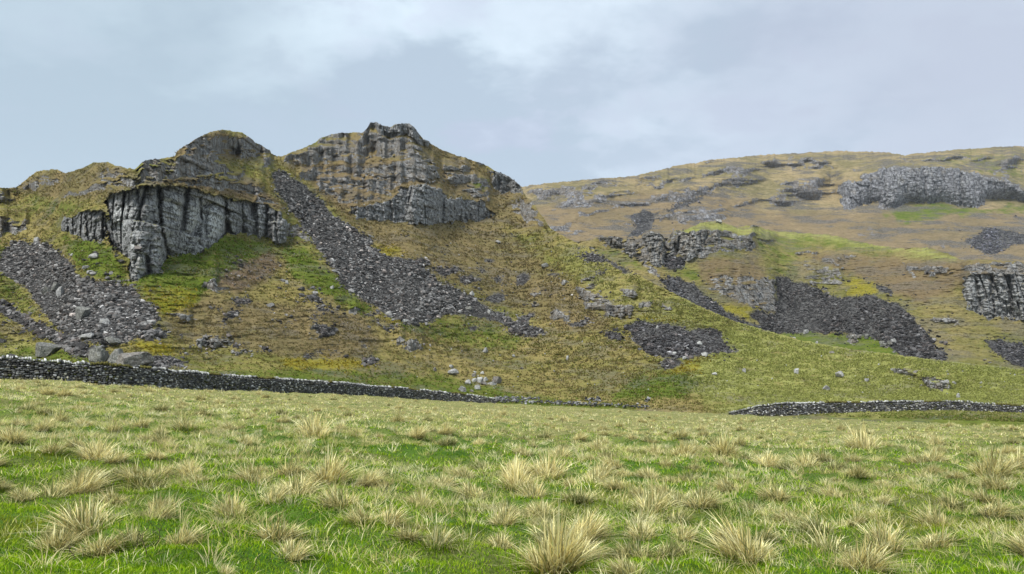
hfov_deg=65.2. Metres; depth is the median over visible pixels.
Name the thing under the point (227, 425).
grass tussock
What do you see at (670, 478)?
grass tussock
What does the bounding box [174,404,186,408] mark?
grass tussock
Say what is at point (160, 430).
grass tussock
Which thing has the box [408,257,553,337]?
scree
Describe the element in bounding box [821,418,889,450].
grass tussock
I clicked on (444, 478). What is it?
grass tussock
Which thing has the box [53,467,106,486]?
grass tussock
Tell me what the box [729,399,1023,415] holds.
dry stone wall
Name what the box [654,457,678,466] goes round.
grass tussock
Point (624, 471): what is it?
grass tussock
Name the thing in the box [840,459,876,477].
grass tussock
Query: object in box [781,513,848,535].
grass tussock
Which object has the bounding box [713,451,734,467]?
grass tussock
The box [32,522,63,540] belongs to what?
grass tussock
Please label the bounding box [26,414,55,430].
grass tussock
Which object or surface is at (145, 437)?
grass tussock
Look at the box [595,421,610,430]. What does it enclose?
grass tussock
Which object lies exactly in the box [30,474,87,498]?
grass tussock
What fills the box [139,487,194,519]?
grass tussock
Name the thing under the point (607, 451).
grass tussock
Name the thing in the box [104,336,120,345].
boulder
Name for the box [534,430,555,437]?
grass tussock
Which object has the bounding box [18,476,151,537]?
grass tussock
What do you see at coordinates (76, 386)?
grass tussock
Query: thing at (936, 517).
grass tussock
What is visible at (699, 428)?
grass tussock
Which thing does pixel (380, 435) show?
grass tussock
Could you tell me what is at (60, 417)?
grass tussock
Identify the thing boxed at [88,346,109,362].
boulder
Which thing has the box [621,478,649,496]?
grass tussock
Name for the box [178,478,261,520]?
grass tussock
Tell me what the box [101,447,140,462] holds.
grass tussock
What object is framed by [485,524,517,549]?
grass tussock
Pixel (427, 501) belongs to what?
grass tussock
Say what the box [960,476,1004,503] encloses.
grass tussock
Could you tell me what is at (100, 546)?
grass tussock
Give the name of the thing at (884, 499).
grass tussock
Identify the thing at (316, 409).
grass tussock
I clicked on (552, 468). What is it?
grass tussock
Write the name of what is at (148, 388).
grass tussock
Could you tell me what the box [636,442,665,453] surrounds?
grass tussock
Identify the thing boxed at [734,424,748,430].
grass tussock
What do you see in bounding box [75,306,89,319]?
boulder
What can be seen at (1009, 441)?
grass tussock
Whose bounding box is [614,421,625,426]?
grass tussock
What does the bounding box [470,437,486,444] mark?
grass tussock
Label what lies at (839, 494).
grass tussock
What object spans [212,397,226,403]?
grass tussock
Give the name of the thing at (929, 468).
grass tussock
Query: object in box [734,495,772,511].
grass tussock
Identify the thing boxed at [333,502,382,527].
grass tussock
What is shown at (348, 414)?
grass tussock
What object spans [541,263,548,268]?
boulder
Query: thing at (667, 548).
grass tussock
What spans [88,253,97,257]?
boulder
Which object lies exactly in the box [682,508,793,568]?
grass tussock
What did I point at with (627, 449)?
grass tussock
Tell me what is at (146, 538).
grass tussock
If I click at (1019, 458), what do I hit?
grass tussock
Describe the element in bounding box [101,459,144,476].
grass tussock
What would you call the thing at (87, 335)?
boulder
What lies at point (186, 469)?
grass tussock
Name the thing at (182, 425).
grass tussock
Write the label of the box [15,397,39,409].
grass tussock
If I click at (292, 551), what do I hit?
grass tussock
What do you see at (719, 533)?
grass tussock
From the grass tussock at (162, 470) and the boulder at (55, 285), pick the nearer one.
the grass tussock at (162, 470)
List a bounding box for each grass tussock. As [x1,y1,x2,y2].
[0,420,36,443]
[0,452,22,466]
[0,474,21,491]
[4,482,40,501]
[5,417,27,425]
[7,506,106,555]
[14,379,26,382]
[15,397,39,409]
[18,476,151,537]
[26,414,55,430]
[29,398,46,405]
[29,428,75,455]
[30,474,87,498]
[32,406,52,412]
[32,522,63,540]
[33,411,64,426]
[36,382,58,394]
[37,379,52,385]
[49,404,71,421]
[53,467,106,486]
[54,463,138,495]
[56,386,75,396]
[60,434,87,446]
[61,434,119,460]
[66,519,144,558]
[69,379,83,387]
[70,416,94,424]
[71,403,86,409]
[72,460,120,477]
[74,388,90,393]
[85,487,133,505]
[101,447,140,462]
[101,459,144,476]
[103,420,132,431]
[106,520,159,547]
[107,456,163,485]
[108,385,119,392]
[118,467,176,490]
[131,431,154,441]
[133,410,167,427]
[138,485,184,507]
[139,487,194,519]
[141,446,167,459]
[142,461,175,480]
[143,384,155,391]
[143,426,169,434]
[149,401,176,409]
[150,428,172,441]
[160,513,224,546]
[162,407,205,431]
[163,454,208,476]
[169,399,190,405]
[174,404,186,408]
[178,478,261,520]
[182,471,215,483]
[188,406,213,415]
[193,391,207,399]
[211,558,238,573]
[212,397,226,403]
[217,418,239,429]
[217,446,279,482]
[227,394,240,398]
[231,432,256,444]
[240,502,336,544]
[244,408,259,418]
[250,474,298,506]
[253,460,273,470]
[260,392,272,397]
[265,463,338,495]
[268,529,328,562]
[270,414,294,422]
[270,453,313,477]
[271,406,292,413]
[282,405,338,438]
[298,440,377,487]
[298,477,369,511]
[313,404,321,411]
[326,394,338,399]
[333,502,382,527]
[334,417,347,428]
[340,409,353,415]
[352,466,405,487]
[370,497,419,527]
[371,465,388,475]
[373,428,385,436]
[382,518,432,542]
[389,409,407,421]
[401,488,448,506]
[402,419,436,438]
[411,517,469,551]
[414,414,439,421]
[421,423,438,431]
[427,471,462,485]
[434,420,463,434]
[434,432,461,445]
[435,478,493,498]
[446,463,476,478]
[463,453,496,470]
[468,429,490,437]
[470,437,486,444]
[475,455,550,490]
[481,496,525,515]
[483,493,533,525]
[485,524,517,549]
[493,427,509,433]
[498,406,510,414]
[499,451,539,476]
[502,485,615,573]
[504,439,533,455]
[505,473,556,499]
[509,514,578,543]
[511,497,570,517]
[524,450,586,481]
[525,440,542,447]
[529,511,563,523]
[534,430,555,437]
[545,438,581,457]
[551,487,609,504]
[554,442,569,449]
[556,415,571,420]
[559,530,614,558]
[560,504,641,541]
[561,473,579,486]
[569,431,600,440]
[576,452,616,475]
[577,467,620,482]
[580,435,616,450]
[590,543,660,573]
[591,435,611,444]
[591,471,632,489]
[592,452,629,469]
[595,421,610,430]
[596,446,616,456]
[597,429,610,435]
[603,532,663,559]
[610,511,666,540]
[613,462,634,476]
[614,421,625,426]
[617,432,642,439]
[620,469,689,518]
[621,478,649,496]
[622,441,635,452]
[623,503,675,526]
[624,464,660,478]
[634,433,657,442]
[635,417,647,422]
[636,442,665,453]
[640,474,678,496]
[642,530,702,560]
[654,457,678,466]
[654,503,699,526]
[659,475,682,482]
[660,518,712,542]
[664,436,707,456]
[664,485,699,506]
[670,426,691,437]
[674,468,701,481]
[680,460,704,469]
[680,480,734,508]
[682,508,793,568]
[683,477,729,496]
[688,439,707,450]
[696,423,709,430]
[696,425,712,435]
[700,427,749,456]
[701,470,747,492]
[701,512,741,542]
[702,436,719,444]
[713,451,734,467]
[729,448,755,459]
[730,434,749,444]
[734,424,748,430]
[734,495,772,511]
[748,450,795,467]
[748,474,799,500]
[752,521,785,542]
[767,504,801,521]
[768,458,799,469]
[777,516,855,554]
[779,433,794,441]
[781,445,823,466]
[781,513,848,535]
[792,445,841,462]
[804,472,854,498]
[820,529,921,573]
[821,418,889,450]
[824,456,854,468]
[833,421,847,429]
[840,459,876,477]
[840,507,872,525]
[841,450,868,461]
[844,500,932,554]
[872,476,887,485]
[873,492,898,504]
[887,450,933,464]
[904,496,967,526]
[908,519,976,550]
[914,452,948,473]
[916,439,957,461]
[921,429,947,444]
[929,443,952,451]
[931,488,966,507]
[937,440,1023,479]
[942,421,955,426]
[943,464,969,478]
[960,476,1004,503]
[965,450,981,455]
[968,464,1013,489]
[970,489,1022,518]
[982,513,1023,555]
[995,443,1022,454]
[997,445,1023,471]
[999,506,1023,522]
[1001,436,1021,443]
[1005,424,1020,429]
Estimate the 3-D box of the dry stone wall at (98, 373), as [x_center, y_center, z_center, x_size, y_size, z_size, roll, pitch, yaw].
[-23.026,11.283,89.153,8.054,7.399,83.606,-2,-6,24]
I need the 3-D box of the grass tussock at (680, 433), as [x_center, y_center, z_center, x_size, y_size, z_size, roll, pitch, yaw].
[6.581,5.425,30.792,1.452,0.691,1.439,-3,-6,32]
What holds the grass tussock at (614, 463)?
on the field
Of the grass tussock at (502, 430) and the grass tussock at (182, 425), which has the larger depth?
the grass tussock at (502, 430)
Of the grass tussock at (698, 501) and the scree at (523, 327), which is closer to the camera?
the grass tussock at (698, 501)
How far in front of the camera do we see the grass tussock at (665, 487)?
13.03 m
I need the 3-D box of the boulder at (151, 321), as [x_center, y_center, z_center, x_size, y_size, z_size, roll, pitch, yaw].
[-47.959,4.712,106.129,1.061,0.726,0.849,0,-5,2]
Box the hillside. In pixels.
[0,122,1023,426]
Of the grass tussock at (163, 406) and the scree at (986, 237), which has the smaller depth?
the grass tussock at (163, 406)
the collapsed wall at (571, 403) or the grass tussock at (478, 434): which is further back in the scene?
the collapsed wall at (571, 403)
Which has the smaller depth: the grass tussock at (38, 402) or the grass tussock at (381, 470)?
the grass tussock at (381, 470)
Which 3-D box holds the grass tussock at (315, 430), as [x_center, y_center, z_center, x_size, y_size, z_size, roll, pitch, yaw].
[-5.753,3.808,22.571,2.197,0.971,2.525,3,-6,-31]
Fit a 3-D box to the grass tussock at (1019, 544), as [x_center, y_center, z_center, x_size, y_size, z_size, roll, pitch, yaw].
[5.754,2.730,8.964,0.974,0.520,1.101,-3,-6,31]
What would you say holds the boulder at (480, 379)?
on the hillside
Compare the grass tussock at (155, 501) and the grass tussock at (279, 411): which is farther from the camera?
the grass tussock at (279, 411)
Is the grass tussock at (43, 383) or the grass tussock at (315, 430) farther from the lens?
the grass tussock at (43, 383)
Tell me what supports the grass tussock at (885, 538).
on the field
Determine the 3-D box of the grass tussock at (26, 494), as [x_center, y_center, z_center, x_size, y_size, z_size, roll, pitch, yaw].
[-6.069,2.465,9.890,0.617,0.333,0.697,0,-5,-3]
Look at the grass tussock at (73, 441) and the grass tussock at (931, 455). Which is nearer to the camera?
the grass tussock at (73, 441)
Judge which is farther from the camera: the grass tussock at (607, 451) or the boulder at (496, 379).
the boulder at (496, 379)
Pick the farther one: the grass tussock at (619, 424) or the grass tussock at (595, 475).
the grass tussock at (619, 424)
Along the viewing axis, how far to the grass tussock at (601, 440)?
29.41 m
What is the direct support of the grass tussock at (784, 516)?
on the field
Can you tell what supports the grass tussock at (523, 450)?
on the field
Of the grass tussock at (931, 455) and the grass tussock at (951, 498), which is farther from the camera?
the grass tussock at (931, 455)
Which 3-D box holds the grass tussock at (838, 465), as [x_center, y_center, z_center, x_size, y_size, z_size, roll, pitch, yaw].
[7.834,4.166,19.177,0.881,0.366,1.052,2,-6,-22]
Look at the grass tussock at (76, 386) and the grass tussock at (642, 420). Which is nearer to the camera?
the grass tussock at (76, 386)
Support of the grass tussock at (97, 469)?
on the field
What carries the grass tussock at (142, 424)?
on the field
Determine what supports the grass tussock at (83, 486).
on the field
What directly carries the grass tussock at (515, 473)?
on the field
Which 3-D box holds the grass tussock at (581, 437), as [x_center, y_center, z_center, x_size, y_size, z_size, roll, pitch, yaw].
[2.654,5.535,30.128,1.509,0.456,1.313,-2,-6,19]
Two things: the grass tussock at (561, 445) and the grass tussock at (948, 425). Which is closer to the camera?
the grass tussock at (561, 445)
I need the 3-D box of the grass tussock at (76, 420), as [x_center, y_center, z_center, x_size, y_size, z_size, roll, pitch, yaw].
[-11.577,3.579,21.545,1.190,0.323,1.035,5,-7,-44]
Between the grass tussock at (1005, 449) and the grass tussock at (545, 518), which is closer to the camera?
the grass tussock at (545, 518)
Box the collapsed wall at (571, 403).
[494,396,650,408]
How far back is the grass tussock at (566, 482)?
13.98 m
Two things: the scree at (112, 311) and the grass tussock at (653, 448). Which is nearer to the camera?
the grass tussock at (653, 448)
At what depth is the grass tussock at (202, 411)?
29.32 m
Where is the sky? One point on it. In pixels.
(535, 92)
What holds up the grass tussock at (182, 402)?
on the field
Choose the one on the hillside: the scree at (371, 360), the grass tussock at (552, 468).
the scree at (371, 360)
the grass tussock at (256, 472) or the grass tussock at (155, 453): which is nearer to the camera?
the grass tussock at (256, 472)
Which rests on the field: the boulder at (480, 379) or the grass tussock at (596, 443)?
the grass tussock at (596, 443)
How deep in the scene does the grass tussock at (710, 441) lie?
28.77 m
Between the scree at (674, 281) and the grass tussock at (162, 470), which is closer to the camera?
the grass tussock at (162, 470)
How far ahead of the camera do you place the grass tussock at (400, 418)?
34.97 m
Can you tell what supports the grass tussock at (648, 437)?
on the field
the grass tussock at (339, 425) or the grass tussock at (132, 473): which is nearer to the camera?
the grass tussock at (132, 473)
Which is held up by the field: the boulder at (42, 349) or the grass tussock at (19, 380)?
the grass tussock at (19, 380)
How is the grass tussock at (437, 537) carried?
on the field
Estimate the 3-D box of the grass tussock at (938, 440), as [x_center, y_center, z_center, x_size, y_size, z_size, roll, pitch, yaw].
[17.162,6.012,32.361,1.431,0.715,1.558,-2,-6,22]
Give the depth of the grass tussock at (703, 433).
37.80 m
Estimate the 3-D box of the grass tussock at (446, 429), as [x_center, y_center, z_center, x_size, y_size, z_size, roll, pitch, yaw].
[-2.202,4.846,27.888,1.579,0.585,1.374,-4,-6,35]
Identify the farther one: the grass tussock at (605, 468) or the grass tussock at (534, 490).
the grass tussock at (605, 468)
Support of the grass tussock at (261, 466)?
on the field
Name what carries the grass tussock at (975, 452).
on the field
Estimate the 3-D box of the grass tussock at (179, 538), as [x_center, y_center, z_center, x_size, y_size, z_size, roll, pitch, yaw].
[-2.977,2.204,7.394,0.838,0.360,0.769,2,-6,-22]
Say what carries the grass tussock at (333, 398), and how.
on the field
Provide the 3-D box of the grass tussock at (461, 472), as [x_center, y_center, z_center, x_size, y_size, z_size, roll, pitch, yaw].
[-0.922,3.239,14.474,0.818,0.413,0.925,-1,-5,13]
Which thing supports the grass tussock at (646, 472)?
on the field
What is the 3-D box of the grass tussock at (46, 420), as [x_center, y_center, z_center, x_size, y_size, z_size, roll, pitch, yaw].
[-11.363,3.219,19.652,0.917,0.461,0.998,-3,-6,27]
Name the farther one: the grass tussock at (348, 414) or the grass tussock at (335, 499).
the grass tussock at (348, 414)
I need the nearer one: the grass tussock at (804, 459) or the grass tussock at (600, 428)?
the grass tussock at (804, 459)
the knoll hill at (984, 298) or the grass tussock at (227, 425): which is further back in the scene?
the knoll hill at (984, 298)
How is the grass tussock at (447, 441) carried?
on the field
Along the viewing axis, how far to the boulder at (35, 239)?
157.04 m
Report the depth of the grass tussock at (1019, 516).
11.60 m
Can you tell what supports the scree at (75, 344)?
on the hillside
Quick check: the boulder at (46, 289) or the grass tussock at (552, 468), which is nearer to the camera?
the grass tussock at (552, 468)
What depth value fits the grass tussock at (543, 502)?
11.35 m
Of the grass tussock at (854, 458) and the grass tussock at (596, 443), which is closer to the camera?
the grass tussock at (854, 458)
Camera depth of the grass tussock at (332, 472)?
11.95 m
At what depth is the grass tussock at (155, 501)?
9.42 m
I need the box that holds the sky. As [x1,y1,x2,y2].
[0,0,1023,187]
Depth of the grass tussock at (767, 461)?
20.55 m
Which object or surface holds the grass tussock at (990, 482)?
on the field
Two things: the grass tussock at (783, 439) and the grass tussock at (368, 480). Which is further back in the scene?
the grass tussock at (783, 439)
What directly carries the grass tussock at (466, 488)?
on the field
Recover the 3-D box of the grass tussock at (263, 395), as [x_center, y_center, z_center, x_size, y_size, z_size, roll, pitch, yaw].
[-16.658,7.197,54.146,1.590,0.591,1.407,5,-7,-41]
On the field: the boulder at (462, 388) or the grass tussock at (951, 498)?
the grass tussock at (951, 498)
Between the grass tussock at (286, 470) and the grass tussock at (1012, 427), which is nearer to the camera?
the grass tussock at (286, 470)
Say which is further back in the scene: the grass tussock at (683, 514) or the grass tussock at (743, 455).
the grass tussock at (743, 455)
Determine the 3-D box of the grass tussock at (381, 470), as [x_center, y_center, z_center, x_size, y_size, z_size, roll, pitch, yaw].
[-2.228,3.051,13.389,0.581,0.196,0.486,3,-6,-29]
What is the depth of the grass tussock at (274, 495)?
9.47 m
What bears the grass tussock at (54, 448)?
on the field
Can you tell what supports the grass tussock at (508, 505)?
on the field
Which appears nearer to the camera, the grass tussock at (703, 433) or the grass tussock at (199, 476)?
the grass tussock at (199, 476)
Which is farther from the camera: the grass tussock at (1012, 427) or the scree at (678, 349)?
the scree at (678, 349)
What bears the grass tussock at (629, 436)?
on the field
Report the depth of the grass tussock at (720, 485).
13.26 m
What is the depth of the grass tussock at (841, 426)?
48.37 m
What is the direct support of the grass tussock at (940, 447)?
on the field
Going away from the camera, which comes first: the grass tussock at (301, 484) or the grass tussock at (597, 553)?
the grass tussock at (597, 553)
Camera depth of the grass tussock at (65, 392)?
34.60 m
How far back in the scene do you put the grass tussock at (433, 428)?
28.16 m
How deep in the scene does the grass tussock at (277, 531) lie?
7.82 m
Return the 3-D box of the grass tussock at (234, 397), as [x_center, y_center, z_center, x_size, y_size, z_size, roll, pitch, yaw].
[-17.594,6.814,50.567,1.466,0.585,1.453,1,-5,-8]
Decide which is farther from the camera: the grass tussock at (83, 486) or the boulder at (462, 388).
the boulder at (462, 388)
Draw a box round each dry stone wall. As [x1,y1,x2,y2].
[0,355,496,403]
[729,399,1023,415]
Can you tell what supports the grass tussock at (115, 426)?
on the field
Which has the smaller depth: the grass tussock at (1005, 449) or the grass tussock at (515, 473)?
the grass tussock at (515, 473)
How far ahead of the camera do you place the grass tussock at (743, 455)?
22.21 m
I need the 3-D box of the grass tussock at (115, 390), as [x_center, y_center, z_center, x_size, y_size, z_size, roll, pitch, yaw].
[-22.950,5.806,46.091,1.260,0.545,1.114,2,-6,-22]
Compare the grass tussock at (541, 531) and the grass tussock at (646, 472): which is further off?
the grass tussock at (646, 472)
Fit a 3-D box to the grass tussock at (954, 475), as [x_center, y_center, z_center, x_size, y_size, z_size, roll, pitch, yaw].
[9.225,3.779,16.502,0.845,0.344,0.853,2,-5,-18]
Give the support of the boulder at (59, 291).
on the scree at (112, 311)
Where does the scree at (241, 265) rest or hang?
on the hillside
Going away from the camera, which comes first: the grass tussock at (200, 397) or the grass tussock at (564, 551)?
the grass tussock at (564, 551)
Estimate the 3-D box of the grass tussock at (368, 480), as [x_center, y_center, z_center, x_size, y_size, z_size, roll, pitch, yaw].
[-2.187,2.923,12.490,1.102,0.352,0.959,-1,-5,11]
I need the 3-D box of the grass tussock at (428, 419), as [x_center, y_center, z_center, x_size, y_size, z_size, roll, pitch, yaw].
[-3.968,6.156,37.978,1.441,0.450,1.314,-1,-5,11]
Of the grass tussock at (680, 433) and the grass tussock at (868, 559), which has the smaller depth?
the grass tussock at (868, 559)
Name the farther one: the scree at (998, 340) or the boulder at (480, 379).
the scree at (998, 340)
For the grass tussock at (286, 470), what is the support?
on the field
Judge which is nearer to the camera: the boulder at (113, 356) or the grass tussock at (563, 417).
the grass tussock at (563, 417)
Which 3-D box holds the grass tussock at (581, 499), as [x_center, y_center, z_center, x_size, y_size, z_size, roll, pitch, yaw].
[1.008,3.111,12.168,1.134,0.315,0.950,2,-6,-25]
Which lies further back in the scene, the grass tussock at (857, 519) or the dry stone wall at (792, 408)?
the dry stone wall at (792, 408)
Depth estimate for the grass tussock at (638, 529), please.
9.11 m
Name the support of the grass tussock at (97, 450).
on the field
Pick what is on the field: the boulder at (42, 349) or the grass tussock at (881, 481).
the grass tussock at (881, 481)
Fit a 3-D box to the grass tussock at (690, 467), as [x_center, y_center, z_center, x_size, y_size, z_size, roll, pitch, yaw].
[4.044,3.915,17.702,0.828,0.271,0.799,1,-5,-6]
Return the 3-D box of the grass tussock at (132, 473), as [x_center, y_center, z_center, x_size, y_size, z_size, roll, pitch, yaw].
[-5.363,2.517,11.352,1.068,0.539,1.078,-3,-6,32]
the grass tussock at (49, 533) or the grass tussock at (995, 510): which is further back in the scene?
the grass tussock at (995, 510)
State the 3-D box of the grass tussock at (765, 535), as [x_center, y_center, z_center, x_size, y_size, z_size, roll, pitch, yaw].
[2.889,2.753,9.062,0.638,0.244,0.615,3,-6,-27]
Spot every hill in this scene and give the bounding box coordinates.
[521,146,1023,262]
[577,221,1023,368]
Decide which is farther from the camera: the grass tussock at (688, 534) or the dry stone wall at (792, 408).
the dry stone wall at (792, 408)
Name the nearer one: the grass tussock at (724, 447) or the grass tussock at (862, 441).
the grass tussock at (724, 447)
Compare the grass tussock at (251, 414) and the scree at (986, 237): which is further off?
the scree at (986, 237)
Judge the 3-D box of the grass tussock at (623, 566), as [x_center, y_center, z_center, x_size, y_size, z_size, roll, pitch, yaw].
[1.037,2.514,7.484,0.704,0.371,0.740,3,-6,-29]
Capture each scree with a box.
[0,237,161,348]
[0,296,188,368]
[174,245,689,370]
[190,255,624,353]
[266,169,513,327]
[363,309,738,360]
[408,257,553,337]
[623,193,1023,256]
[655,271,776,331]
[663,229,1023,366]
[746,272,953,360]
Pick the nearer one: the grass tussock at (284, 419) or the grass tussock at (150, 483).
the grass tussock at (150, 483)
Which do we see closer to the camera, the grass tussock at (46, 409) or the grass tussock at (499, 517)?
the grass tussock at (499, 517)
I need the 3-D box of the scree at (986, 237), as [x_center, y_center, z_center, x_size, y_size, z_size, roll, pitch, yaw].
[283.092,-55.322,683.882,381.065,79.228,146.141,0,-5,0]
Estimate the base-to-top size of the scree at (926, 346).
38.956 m
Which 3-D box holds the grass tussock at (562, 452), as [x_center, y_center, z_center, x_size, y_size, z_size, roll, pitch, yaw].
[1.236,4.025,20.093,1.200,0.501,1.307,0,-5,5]
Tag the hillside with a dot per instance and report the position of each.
(186, 218)
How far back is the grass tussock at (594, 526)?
9.08 m
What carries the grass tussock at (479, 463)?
on the field
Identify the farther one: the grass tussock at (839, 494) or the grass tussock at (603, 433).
the grass tussock at (603, 433)
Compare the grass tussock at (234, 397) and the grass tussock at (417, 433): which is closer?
the grass tussock at (417, 433)
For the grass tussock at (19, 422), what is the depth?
19.54 m
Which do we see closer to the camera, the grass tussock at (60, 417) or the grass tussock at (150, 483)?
the grass tussock at (150, 483)
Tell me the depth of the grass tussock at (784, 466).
19.61 m
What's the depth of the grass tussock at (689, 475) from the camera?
15.61 m
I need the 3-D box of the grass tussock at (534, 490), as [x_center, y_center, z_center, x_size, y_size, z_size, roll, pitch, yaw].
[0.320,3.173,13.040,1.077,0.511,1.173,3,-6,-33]
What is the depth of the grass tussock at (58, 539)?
7.07 m
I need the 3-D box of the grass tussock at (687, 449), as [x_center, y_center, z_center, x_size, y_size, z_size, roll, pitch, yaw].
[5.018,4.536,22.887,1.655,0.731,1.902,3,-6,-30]
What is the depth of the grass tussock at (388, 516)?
8.78 m
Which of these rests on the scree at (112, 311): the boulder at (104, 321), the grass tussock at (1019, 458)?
the boulder at (104, 321)
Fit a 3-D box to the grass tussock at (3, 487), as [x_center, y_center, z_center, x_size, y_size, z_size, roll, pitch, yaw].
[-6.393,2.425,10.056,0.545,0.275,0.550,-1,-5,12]
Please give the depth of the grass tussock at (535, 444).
25.19 m
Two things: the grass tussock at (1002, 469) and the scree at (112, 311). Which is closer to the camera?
the grass tussock at (1002, 469)
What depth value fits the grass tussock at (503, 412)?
58.90 m
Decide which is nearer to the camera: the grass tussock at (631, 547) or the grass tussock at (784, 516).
the grass tussock at (631, 547)
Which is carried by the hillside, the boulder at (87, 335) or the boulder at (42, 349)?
the boulder at (42, 349)
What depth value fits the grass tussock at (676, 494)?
12.00 m
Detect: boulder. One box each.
[33,237,39,242]
[35,342,60,356]
[42,286,50,293]
[51,282,60,290]
[56,286,63,296]
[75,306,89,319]
[78,333,94,338]
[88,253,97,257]
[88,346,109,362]
[99,318,110,324]
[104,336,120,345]
[107,348,123,363]
[115,352,153,365]
[147,320,155,324]
[448,369,458,374]
[458,386,465,391]
[477,377,483,382]
[492,376,501,383]
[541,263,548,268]
[835,371,843,377]
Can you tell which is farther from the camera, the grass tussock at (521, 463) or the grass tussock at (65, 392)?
the grass tussock at (65, 392)
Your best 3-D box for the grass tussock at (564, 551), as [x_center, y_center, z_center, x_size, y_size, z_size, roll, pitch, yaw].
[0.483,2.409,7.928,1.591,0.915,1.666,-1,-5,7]
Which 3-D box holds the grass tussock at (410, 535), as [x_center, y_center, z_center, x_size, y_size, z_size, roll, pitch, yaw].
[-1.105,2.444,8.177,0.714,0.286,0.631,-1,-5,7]
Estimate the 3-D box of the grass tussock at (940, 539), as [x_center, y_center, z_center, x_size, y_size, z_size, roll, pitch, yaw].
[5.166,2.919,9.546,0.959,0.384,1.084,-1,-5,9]
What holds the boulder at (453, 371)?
on the hillside
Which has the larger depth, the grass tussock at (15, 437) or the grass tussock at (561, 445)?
the grass tussock at (561, 445)
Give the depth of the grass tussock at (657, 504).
11.15 m
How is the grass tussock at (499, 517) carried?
on the field
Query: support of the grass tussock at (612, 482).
on the field
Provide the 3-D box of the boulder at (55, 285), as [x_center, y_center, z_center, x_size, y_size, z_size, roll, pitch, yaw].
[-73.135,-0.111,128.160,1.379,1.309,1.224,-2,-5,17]
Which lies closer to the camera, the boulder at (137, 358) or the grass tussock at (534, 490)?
the grass tussock at (534, 490)
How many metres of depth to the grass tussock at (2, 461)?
11.93 m
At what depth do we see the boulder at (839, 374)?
142.64 m
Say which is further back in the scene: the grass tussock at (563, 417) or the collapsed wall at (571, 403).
the collapsed wall at (571, 403)
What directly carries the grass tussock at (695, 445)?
on the field
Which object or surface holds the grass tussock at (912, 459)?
on the field
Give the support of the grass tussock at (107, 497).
on the field
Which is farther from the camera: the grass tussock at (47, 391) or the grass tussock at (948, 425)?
the grass tussock at (948, 425)
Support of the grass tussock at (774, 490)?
on the field
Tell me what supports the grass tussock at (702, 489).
on the field
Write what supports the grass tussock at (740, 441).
on the field
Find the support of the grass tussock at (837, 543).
on the field
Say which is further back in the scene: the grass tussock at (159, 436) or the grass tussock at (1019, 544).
the grass tussock at (159, 436)
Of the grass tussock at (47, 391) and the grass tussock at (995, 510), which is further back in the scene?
the grass tussock at (47, 391)
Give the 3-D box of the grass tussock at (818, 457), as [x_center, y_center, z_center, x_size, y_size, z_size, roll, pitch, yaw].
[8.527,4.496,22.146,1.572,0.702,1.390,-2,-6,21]
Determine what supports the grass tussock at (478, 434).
on the field
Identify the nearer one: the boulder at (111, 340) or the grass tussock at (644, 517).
the grass tussock at (644, 517)
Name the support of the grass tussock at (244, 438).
on the field
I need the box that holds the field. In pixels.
[0,379,1023,573]
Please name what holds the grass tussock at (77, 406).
on the field
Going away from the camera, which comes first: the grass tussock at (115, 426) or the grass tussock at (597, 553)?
the grass tussock at (597, 553)
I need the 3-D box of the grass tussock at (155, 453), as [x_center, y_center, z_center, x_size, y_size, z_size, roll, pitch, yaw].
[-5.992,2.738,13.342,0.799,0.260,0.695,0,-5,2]
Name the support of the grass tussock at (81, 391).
on the field
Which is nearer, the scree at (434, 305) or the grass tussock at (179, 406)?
the grass tussock at (179, 406)
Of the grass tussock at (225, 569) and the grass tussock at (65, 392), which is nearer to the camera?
the grass tussock at (225, 569)

